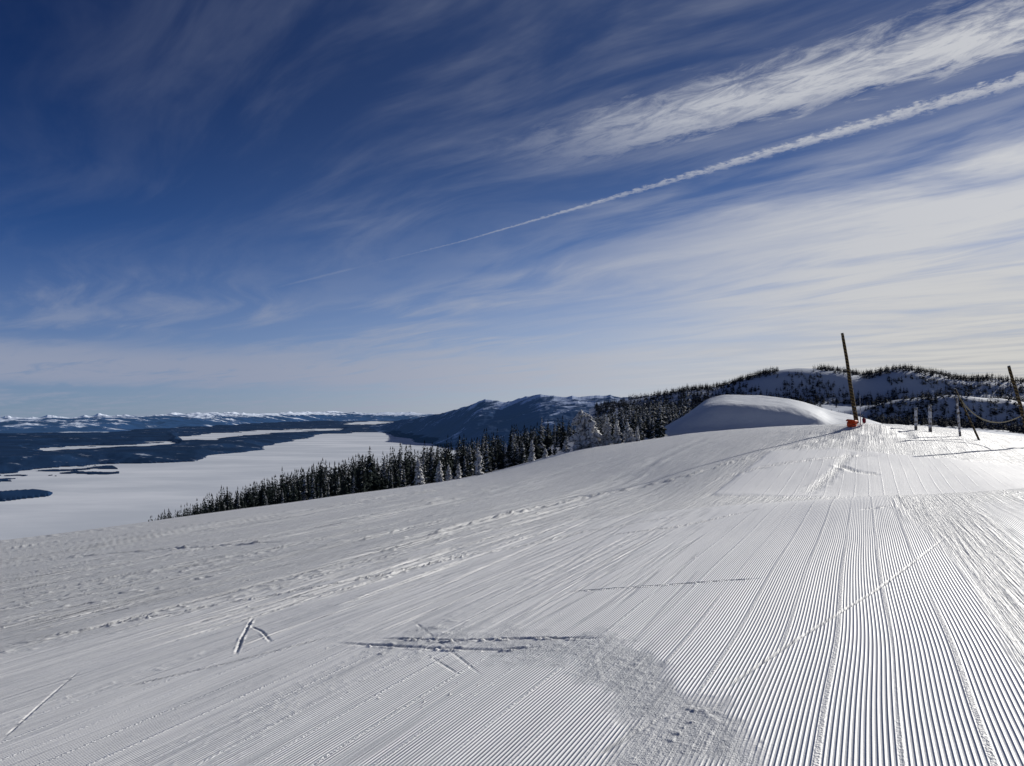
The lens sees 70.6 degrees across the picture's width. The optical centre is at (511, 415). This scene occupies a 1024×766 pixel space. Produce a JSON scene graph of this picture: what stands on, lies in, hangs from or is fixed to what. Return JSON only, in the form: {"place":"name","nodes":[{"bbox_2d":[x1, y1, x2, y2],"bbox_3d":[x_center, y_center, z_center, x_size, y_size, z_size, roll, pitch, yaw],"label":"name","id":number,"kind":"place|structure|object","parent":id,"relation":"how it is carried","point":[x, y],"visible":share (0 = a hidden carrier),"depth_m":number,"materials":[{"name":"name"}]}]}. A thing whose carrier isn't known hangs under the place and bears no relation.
{"place":"outdoors","nodes":[
{"label":"outdoors","id":0,"kind":"place"},
{"bbox_2d":[0,411,432,432],"bbox_3d":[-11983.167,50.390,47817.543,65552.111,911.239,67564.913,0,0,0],"label":"mountain range","id":1,"kind":"structure","parent":0,"point":[99,422],"depth_m":29051.68,"materials":[{"name":"white snow"}]},
{"bbox_2d":[0,421,455,539],"bbox_3d":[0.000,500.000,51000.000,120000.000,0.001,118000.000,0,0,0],"label":"frozen lake","id":2,"kind":"structure","parent":0,"point":[131,494],"depth_m":5530.53,"materials":[{"name":"white snow"}]},
{"bbox_2d":[0,420,467,501],"bbox_3d":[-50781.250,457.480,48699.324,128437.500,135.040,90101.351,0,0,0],"label":"valley land","id":3,"kind":"structure","parent":0,"point":[19,452],"depth_m":11086.60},
{"bbox_2d":[370,394,649,449],"bbox_3d":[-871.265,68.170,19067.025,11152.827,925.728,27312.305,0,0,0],"label":"mountain ridge","id":4,"kind":"structure","parent":0,"point":[473,421],"depth_m":12603.68,"materials":[{"name":"white snow"}]},
{"bbox_2d":[0,422,1023,765],"bbox_3d":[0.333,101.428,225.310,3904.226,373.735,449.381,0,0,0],"label":"ground","id":5,"kind":"structure","parent":0,"point":[834,594],"depth_m":7.45,"materials":[{"name":"white snow"}]},
{"bbox_2d":[225,487,231,509],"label":"conifer tree","id":6,"kind":"object","parent":5,"relation":"on","point":[227,498],"visible":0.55,"depth_m":142.60,"materials":[{"name":"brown plant"}]},
{"bbox_2d":[235,494,241,509],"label":"conifer tree","id":7,"kind":"object","parent":5,"relation":"on","point":[238,505],"visible":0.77,"depth_m":88.28,"materials":[{"name":"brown plant"}]},
{"bbox_2d":[243,489,251,507],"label":"conifer tree","id":8,"kind":"object","parent":5,"relation":"on","point":[246,496],"visible":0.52,"depth_m":141.91,"materials":[{"name":"brown plant"}]},
{"bbox_2d":[258,480,266,506],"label":"conifer tree","id":9,"kind":"object","parent":5,"relation":"on","point":[261,492],"visible":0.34,"depth_m":152.88,"materials":[{"name":"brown plant"}]},
{"bbox_2d":[262,488,265,505],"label":"conifer tree","id":10,"kind":"object","parent":5,"relation":"on","point":[263,501],"visible":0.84,"depth_m":90.79,"materials":[{"name":"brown plant"}]},
{"bbox_2d":[269,494,274,504],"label":"conifer tree","id":11,"kind":"object","parent":5,"relation":"on","point":[272,500],"visible":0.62,"depth_m":128.71,"materials":[{"name":"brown plant"}]},
{"bbox_2d":[281,489,284,503],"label":"conifer tree","id":12,"kind":"object","parent":5,"relation":"on","point":[282,498],"visible":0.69,"depth_m":121.73,"materials":[{"name":"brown plant"}]},
{"bbox_2d":[285,484,291,502],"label":"conifer tree","id":13,"kind":"object","parent":5,"relation":"on","point":[288,495],"visible":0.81,"depth_m":91.57,"materials":[{"name":"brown plant"}]},
{"bbox_2d":[291,485,297,501],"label":"conifer tree","id":14,"kind":"object","parent":5,"relation":"on","point":[294,498],"visible":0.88,"depth_m":90.55,"materials":[{"name":"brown plant"}]},
{"bbox_2d":[298,484,301,500],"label":"conifer tree","id":15,"kind":"object","parent":5,"relation":"on","point":[299,496],"visible":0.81,"depth_m":111.97,"materials":[{"name":"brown plant"}]},
{"bbox_2d":[301,473,308,500],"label":"conifer tree","id":16,"kind":"object","parent":5,"relation":"on","point":[304,492],"visible":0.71,"depth_m":119.11,"materials":[{"name":"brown plant"}]},
{"bbox_2d":[306,480,310,499],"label":"conifer tree","id":17,"kind":"object","parent":5,"relation":"on","point":[309,494],"visible":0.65,"depth_m":117.31,"materials":[{"name":"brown plant"}]},
{"bbox_2d":[309,472,315,499],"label":"conifer tree","id":18,"kind":"object","parent":5,"relation":"on","point":[313,494],"visible":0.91,"depth_m":96.52,"materials":[{"name":"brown plant"}]},
{"bbox_2d":[323,476,327,497],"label":"conifer tree","id":19,"kind":"object","parent":5,"relation":"on","point":[324,490],"visible":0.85,"depth_m":94.39,"materials":[{"name":"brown plant"}]},
{"bbox_2d":[327,482,330,496],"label":"conifer tree","id":20,"kind":"object","parent":5,"relation":"on","point":[328,493],"visible":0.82,"depth_m":101.05,"materials":[{"name":"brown plant"}]},
{"bbox_2d":[334,477,338,495],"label":"conifer tree","id":21,"kind":"object","parent":5,"relation":"on","point":[336,491],"visible":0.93,"depth_m":91.19,"materials":[{"name":"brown plant"}]},
{"bbox_2d":[338,471,346,495],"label":"conifer tree","id":22,"kind":"object","parent":5,"relation":"on","point":[341,489],"visible":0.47,"depth_m":92.47,"materials":[{"name":"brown plant"}]},
{"bbox_2d":[341,474,346,494],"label":"conifer tree","id":23,"kind":"object","parent":5,"relation":"on","point":[344,488],"visible":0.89,"depth_m":88.69,"materials":[{"name":"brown plant"}]},
{"bbox_2d":[346,468,351,492],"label":"conifer tree","id":24,"kind":"object","parent":5,"relation":"on","point":[348,480],"visible":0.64,"depth_m":115.02,"materials":[{"name":"brown plant"}]},
{"bbox_2d":[349,475,357,493],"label":"conifer tree","id":25,"kind":"object","parent":5,"relation":"on","point":[354,489],"visible":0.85,"depth_m":89.31,"materials":[{"name":"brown plant"}]},
{"bbox_2d":[355,457,362,492],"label":"conifer tree","id":26,"kind":"object","parent":5,"relation":"on","point":[359,480],"visible":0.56,"depth_m":114.63,"materials":[{"name":"brown plant"}]},
{"bbox_2d":[360,462,367,492],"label":"conifer tree","id":27,"kind":"object","parent":5,"relation":"on","point":[362,485],"visible":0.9,"depth_m":90.14,"materials":[{"name":"brown plant"}]},
{"bbox_2d":[360,459,367,491],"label":"conifer tree","id":28,"kind":"object","parent":5,"relation":"on","point":[365,476],"visible":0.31,"depth_m":91.78,"materials":[{"name":"brown plant"}]},
{"bbox_2d":[360,462,374,491],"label":"conifer tree","id":29,"kind":"object","parent":5,"relation":"on","point":[368,487],"visible":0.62,"depth_m":100.74,"materials":[{"name":"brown plant"}]},
{"bbox_2d":[362,446,379,490],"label":"conifer tree","id":30,"kind":"object","parent":5,"relation":"on","point":[374,484],"visible":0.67,"depth_m":103.34,"materials":[{"name":"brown plant"}]},
{"bbox_2d":[375,457,380,483],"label":"conifer tree","id":31,"kind":"object","parent":5,"relation":"on","point":[377,469],"visible":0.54,"depth_m":139.42,"materials":[{"name":"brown plant"}]},
{"bbox_2d":[380,474,384,489],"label":"conifer tree","id":32,"kind":"object","parent":5,"relation":"on","point":[382,487],"visible":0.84,"depth_m":104.97,"materials":[{"name":"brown plant"}]},
{"bbox_2d":[380,459,387,485],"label":"conifer tree","id":33,"kind":"object","parent":5,"relation":"on","point":[383,471],"visible":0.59,"depth_m":141.15,"materials":[{"name":"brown plant"}]},
{"bbox_2d":[383,470,388,488],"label":"conifer tree","id":34,"kind":"object","parent":5,"relation":"on","point":[386,481],"visible":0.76,"depth_m":118.47,"materials":[{"name":"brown plant"}]},
{"bbox_2d":[387,472,393,488],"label":"conifer tree","id":35,"kind":"object","parent":5,"relation":"on","point":[391,481],"visible":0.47,"depth_m":101.83,"materials":[{"name":"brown plant"}]},
{"bbox_2d":[389,475,392,488],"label":"conifer tree","id":36,"kind":"object","parent":5,"relation":"on","point":[390,484],"visible":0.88,"depth_m":90.75,"materials":[{"name":"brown plant"}]},
{"bbox_2d":[393,464,401,487],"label":"conifer tree","id":37,"kind":"object","parent":5,"relation":"on","point":[397,482],"visible":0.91,"depth_m":96.66,"materials":[{"name":"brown plant"}]},
{"bbox_2d":[398,458,405,486],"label":"conifer tree","id":38,"kind":"object","parent":5,"relation":"on","point":[400,467],"visible":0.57,"depth_m":131.65,"materials":[{"name":"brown plant"}]},
{"bbox_2d":[401,466,406,486],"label":"conifer tree","id":39,"kind":"object","parent":5,"relation":"on","point":[403,480],"visible":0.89,"depth_m":100.99,"materials":[{"name":"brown plant"}]},
{"bbox_2d":[409,459,415,485],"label":"conifer tree","id":40,"kind":"object","parent":5,"relation":"on","point":[412,478],"visible":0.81,"depth_m":108.70,"materials":[{"name":"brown plant"}]},
{"bbox_2d":[150,394,686,520],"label":"dark forest","id":41,"kind":"object","parent":5,"relation":"on","point":[407,461],"visible":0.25,"depth_m":181.00,"materials":[{"name":"plant"}]},
{"bbox_2d":[414,459,424,484],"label":"snow caked tree","id":42,"kind":"object","parent":5,"relation":"on","point":[419,479],"visible":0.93,"depth_m":87.86,"materials":[{"name":"white snow"}]},
{"bbox_2d":[420,461,425,484],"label":"conifer tree","id":43,"kind":"object","parent":5,"relation":"on","point":[424,472],"visible":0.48,"depth_m":90.70,"materials":[{"name":"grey plant"}]},
{"bbox_2d":[422,452,430,483],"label":"conifer tree","id":44,"kind":"object","parent":5,"relation":"on","point":[424,466],"visible":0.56,"depth_m":92.80,"materials":[{"name":"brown plant"}]},
{"bbox_2d":[427,451,435,482],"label":"conifer tree","id":45,"kind":"object","parent":5,"relation":"on","point":[431,471],"visible":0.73,"depth_m":93.96,"materials":[{"name":"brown plant"}]},
{"bbox_2d":[431,449,438,482],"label":"conifer tree","id":46,"kind":"object","parent":5,"relation":"on","point":[434,467],"visible":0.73,"depth_m":92.03,"materials":[{"name":"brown plant"}]},
{"bbox_2d":[434,460,443,482],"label":"snow caked tree","id":47,"kind":"object","parent":5,"relation":"on","point":[438,477],"visible":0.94,"depth_m":87.80,"materials":[{"name":"white snow"}]},
{"bbox_2d":[441,462,446,480],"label":"conifer tree","id":48,"kind":"object","parent":5,"relation":"on","point":[443,469],"visible":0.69,"depth_m":94.94,"materials":[{"name":"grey plant"}]},
{"bbox_2d":[445,449,448,469],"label":"conifer tree","id":49,"kind":"object","parent":5,"relation":"on","point":[446,460],"visible":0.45,"depth_m":122.50,"materials":[{"name":"brown plant"}]},
{"bbox_2d":[203,385,691,509],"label":"frosted forest","id":50,"kind":"object","parent":5,"relation":"on","point":[672,413],"visible":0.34,"depth_m":201.88,"materials":[{"name":"plant"}]},
{"bbox_2d":[445,465,451,480],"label":"snow caked tree","id":51,"kind":"object","parent":5,"relation":"on","point":[448,477],"visible":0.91,"depth_m":87.86,"materials":[{"name":"white snow"}]},
{"bbox_2d":[454,464,461,478],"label":"snow caked tree","id":52,"kind":"object","parent":5,"relation":"on","point":[459,474],"visible":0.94,"depth_m":87.81,"materials":[{"name":"white snow"}]},
{"bbox_2d":[458,445,467,475],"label":"conifer tree","id":53,"kind":"object","parent":5,"relation":"on","point":[462,458],"visible":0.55,"depth_m":154.25,"materials":[{"name":"brown plant"}]},
{"bbox_2d":[460,457,470,477],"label":"conifer tree","id":54,"kind":"object","parent":5,"relation":"on","point":[465,472],"visible":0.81,"depth_m":97.67,"materials":[{"name":"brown plant"}]},
{"bbox_2d":[466,453,470,476],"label":"conifer tree","id":55,"kind":"object","parent":5,"relation":"on","point":[468,467],"visible":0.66,"depth_m":109.47,"materials":[{"name":"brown plant"}]},
{"bbox_2d":[468,444,475,475],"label":"conifer tree","id":56,"kind":"object","parent":5,"relation":"on","point":[471,465],"visible":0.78,"depth_m":120.51,"materials":[{"name":"green plant"}]},
{"bbox_2d":[473,447,483,475],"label":"snow caked tree","id":57,"kind":"object","parent":5,"relation":"on","point":[478,464],"visible":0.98,"depth_m":87.78,"materials":[{"name":"white snow"}]},
{"bbox_2d":[473,439,484,474],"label":"conifer tree","id":58,"kind":"object","parent":5,"relation":"on","point":[480,450],"visible":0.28,"depth_m":119.30,"materials":[{"name":"green plant"}]},
{"bbox_2d":[481,450,486,472],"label":"conifer tree","id":59,"kind":"object","parent":5,"relation":"on","point":[483,463],"visible":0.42,"depth_m":127.27,"materials":[{"name":"green plant"}]},
{"bbox_2d":[484,437,492,472],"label":"conifer tree","id":60,"kind":"object","parent":5,"relation":"on","point":[488,468],"visible":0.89,"depth_m":135.72,"materials":[{"name":"green plant"}]},
{"bbox_2d":[502,441,510,468],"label":"conifer tree","id":61,"kind":"object","parent":5,"relation":"on","point":[505,460],"visible":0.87,"depth_m":128.86,"materials":[{"name":"green plant"}]},
{"bbox_2d":[508,439,515,466],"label":"conifer tree","id":62,"kind":"object","parent":5,"relation":"on","point":[511,461],"visible":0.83,"depth_m":130.52,"materials":[{"name":"green plant"}]},
{"bbox_2d":[513,442,520,465],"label":"conifer tree","id":63,"kind":"object","parent":5,"relation":"on","point":[517,462],"visible":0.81,"depth_m":130.20,"materials":[{"name":"green plant"}]},
{"bbox_2d":[518,441,526,463],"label":"conifer tree","id":64,"kind":"object","parent":5,"relation":"on","point":[523,456],"visible":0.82,"depth_m":125.65,"materials":[{"name":"green plant"}]},
{"bbox_2d":[527,440,535,461],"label":"snow caked tree","id":65,"kind":"object","parent":5,"relation":"on","point":[531,457],"visible":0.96,"depth_m":95.90,"materials":[{"name":"white snow"}]},
{"bbox_2d":[533,432,540,459],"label":"conifer tree","id":66,"kind":"object","parent":5,"relation":"on","point":[536,451],"visible":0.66,"depth_m":132.53,"materials":[{"name":"green plant"}]},
{"bbox_2d":[537,419,545,458],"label":"conifer tree","id":67,"kind":"object","parent":5,"relation":"on","point":[541,446],"visible":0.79,"depth_m":134.74,"materials":[{"name":"green plant"}]},
{"bbox_2d":[542,448,547,457],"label":"snow caked tree","id":68,"kind":"object","parent":5,"relation":"on","point":[544,455],"visible":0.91,"depth_m":95.82,"materials":[{"name":"white snow"}]},
{"bbox_2d":[542,421,553,455],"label":"conifer tree","id":69,"kind":"object","parent":5,"relation":"on","point":[547,441],"visible":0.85,"depth_m":166.06,"materials":[{"name":"green plant"}]},
{"bbox_2d":[553,439,556,454],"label":"conifer tree","id":70,"kind":"object","parent":5,"relation":"on","point":[554,449],"visible":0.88,"depth_m":147.59,"materials":[{"name":"green plant"}]},
{"bbox_2d":[561,439,569,452],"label":"snow caked tree","id":71,"kind":"object","parent":5,"relation":"on","point":[565,447],"visible":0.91,"depth_m":95.78,"materials":[{"name":"white snow"}]},
{"bbox_2d":[568,410,603,449],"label":"snow caked tree","id":72,"kind":"object","parent":5,"relation":"on","point":[587,435],"visible":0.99,"depth_m":94.94,"materials":[{"name":"white snow"}]},
{"bbox_2d":[600,418,613,444],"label":"snow caked tree","id":73,"kind":"object","parent":5,"relation":"on","point":[607,438],"visible":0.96,"depth_m":95.72,"materials":[{"name":"white snow"}]},
{"bbox_2d":[612,419,621,443],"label":"snow caked tree","id":74,"kind":"object","parent":5,"relation":"on","point":[616,438],"visible":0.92,"depth_m":95.84,"materials":[{"name":"white snow"}]},
{"bbox_2d":[619,413,624,442],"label":"conifer tree","id":75,"kind":"object","parent":5,"relation":"on","point":[622,429],"visible":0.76,"depth_m":142.29,"materials":[{"name":"green plant"}]},
{"bbox_2d":[624,409,630,430],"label":"conifer tree","id":76,"kind":"object","parent":5,"relation":"on","point":[626,419],"visible":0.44,"depth_m":143.47,"materials":[{"name":"green plant"}]},
{"bbox_2d":[623,421,635,442],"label":"snow caked tree","id":77,"kind":"object","parent":5,"relation":"on","point":[628,435],"visible":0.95,"depth_m":95.77,"materials":[{"name":"white snow"}]},
{"bbox_2d":[625,405,633,431],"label":"conifer tree","id":78,"kind":"object","parent":5,"relation":"on","point":[630,421],"visible":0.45,"depth_m":154.88,"materials":[{"name":"green plant"}]},
{"bbox_2d":[631,404,636,432],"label":"conifer tree","id":79,"kind":"object","parent":5,"relation":"on","point":[633,422],"visible":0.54,"depth_m":160.56,"materials":[{"name":"green plant"}]},
{"bbox_2d":[633,426,639,441],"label":"snow caked tree","id":80,"kind":"object","parent":5,"relation":"on","point":[637,436],"visible":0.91,"depth_m":95.83,"materials":[{"name":"white snow"}]},
{"bbox_2d":[639,416,643,440],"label":"conifer tree","id":81,"kind":"object","parent":5,"relation":"on","point":[641,428],"visible":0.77,"depth_m":128.37,"materials":[{"name":"green plant"}]},
{"bbox_2d":[647,417,654,439],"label":"conifer tree","id":82,"kind":"object","parent":5,"relation":"on","point":[651,434],"visible":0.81,"depth_m":131.54,"materials":[{"name":"green plant"}]},
{"bbox_2d":[653,397,667,437],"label":"conifer tree","id":83,"kind":"object","parent":5,"relation":"on","point":[660,431],"visible":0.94,"depth_m":128.79,"materials":[{"name":"green plant"}]},
{"bbox_2d":[646,395,881,439],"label":"snow knoll","id":84,"kind":"structure","parent":5,"relation":"on","point":[723,412],"depth_m":139.14,"materials":[{"name":"grey snow"}]},
{"bbox_2d":[841,333,858,420],"bbox_3d":[18.567,-1.953,39.702,0.929,5.169,0.240,0,0,17],"label":"rope pole","id":85,"kind":"object","parent":5,"relation":"on","point":[853,404],"visible":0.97,"depth_m":39.65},
{"bbox_2d":[846,419,858,426],"bbox_3d":[18.331,0.475,38.977,0.530,0.447,0.474,10,1,-17],"label":"orange bin","id":86,"kind":"object","parent":5,"relation":"on","point":[851,423],"visible":0.97,"depth_m":38.85,"materials":[{"name":"plastic"}]},
{"bbox_2d":[859,396,865,423],"bbox_3d":[19.005,-0.248,39.180,0.336,1.621,0.155,0,0,0],"label":"marker stake","id":87,"kind":"object","parent":5,"relation":"on","point":[864,420],"visible":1,"depth_m":39.18,"materials":[{"name":"red plastic"}]},
{"bbox_2d":[914,407,916,429],"bbox_3d":[22.898,0.250,41.003,0.197,1.410,0.183,0,0,0],"label":"fence post","id":88,"kind":"object","parent":5,"relation":"on","point":[915,418],"visible":0.92,"depth_m":40.94,"materials":[{"name":"grey wood"}]},
{"bbox_2d":[928,404,931,431],"bbox_3d":[23.704,0.225,40.999,0.224,1.663,0.197,0,0,0],"label":"fence post","id":89,"kind":"object","parent":5,"relation":"on","point":[929,418],"visible":0.91,"depth_m":40.94,"materials":[{"name":"grey wood"}]},
{"bbox_2d":[955,396,960,435],"bbox_3d":[24.697,0.106,39.999,0.316,2.347,0.131,0,0,0],"label":"fence post","id":90,"kind":"object","parent":5,"relation":"on","point":[958,420],"visible":0.94,"depth_m":39.96,"materials":[{"name":"grey wood"}]},
{"bbox_2d":[955,388,979,439],"bbox_3d":[24.742,-0.004,39.256,1.230,2.939,0.111,0,0,27],"label":"leaning stick","id":91,"kind":"object","parent":5,"relation":"on","point":[975,432],"visible":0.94,"depth_m":39.19,"materials":[{"name":"wood"}]},
{"bbox_2d":[1007,365,1023,424],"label":"rope pole","id":92,"kind":"object","parent":5,"relation":"on","point":[1020,405],"visible":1,"depth_m":37.61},
{"bbox_2d":[958,395,1020,422],"bbox_3d":[25.524,-0.339,38.546,3.024,1.517,0.168,0,0,37],"label":"rope","id":93,"kind":"object","parent":92,"relation":"attached to","point":[987,420],"visible":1,"depth_m":38.66,"materials":[{"name":"beige"}]},
{"bbox_2d":[0,0,1023,417],"label":"sky","id":94,"kind":"structure","parent":0,"point":[207,206],"materials":[{"name":"blue"}]},
{"bbox_2d":[589,368,1023,435],"bbox_3d":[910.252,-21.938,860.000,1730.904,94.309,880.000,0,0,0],"label":"hillside","id":95,"kind":"structure","parent":0,"point":[880,384],"depth_m":988.01,"materials":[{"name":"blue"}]},
{"bbox_2d":[594,363,1023,432],"bbox_3d":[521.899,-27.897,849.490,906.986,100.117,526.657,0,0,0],"label":"hillside trees","id":96,"kind":"object","parent":95,"relation":"on","point":[1014,427],"visible":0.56,"depth_m":961.35,"materials":[{"name":"plant"}]}
]}

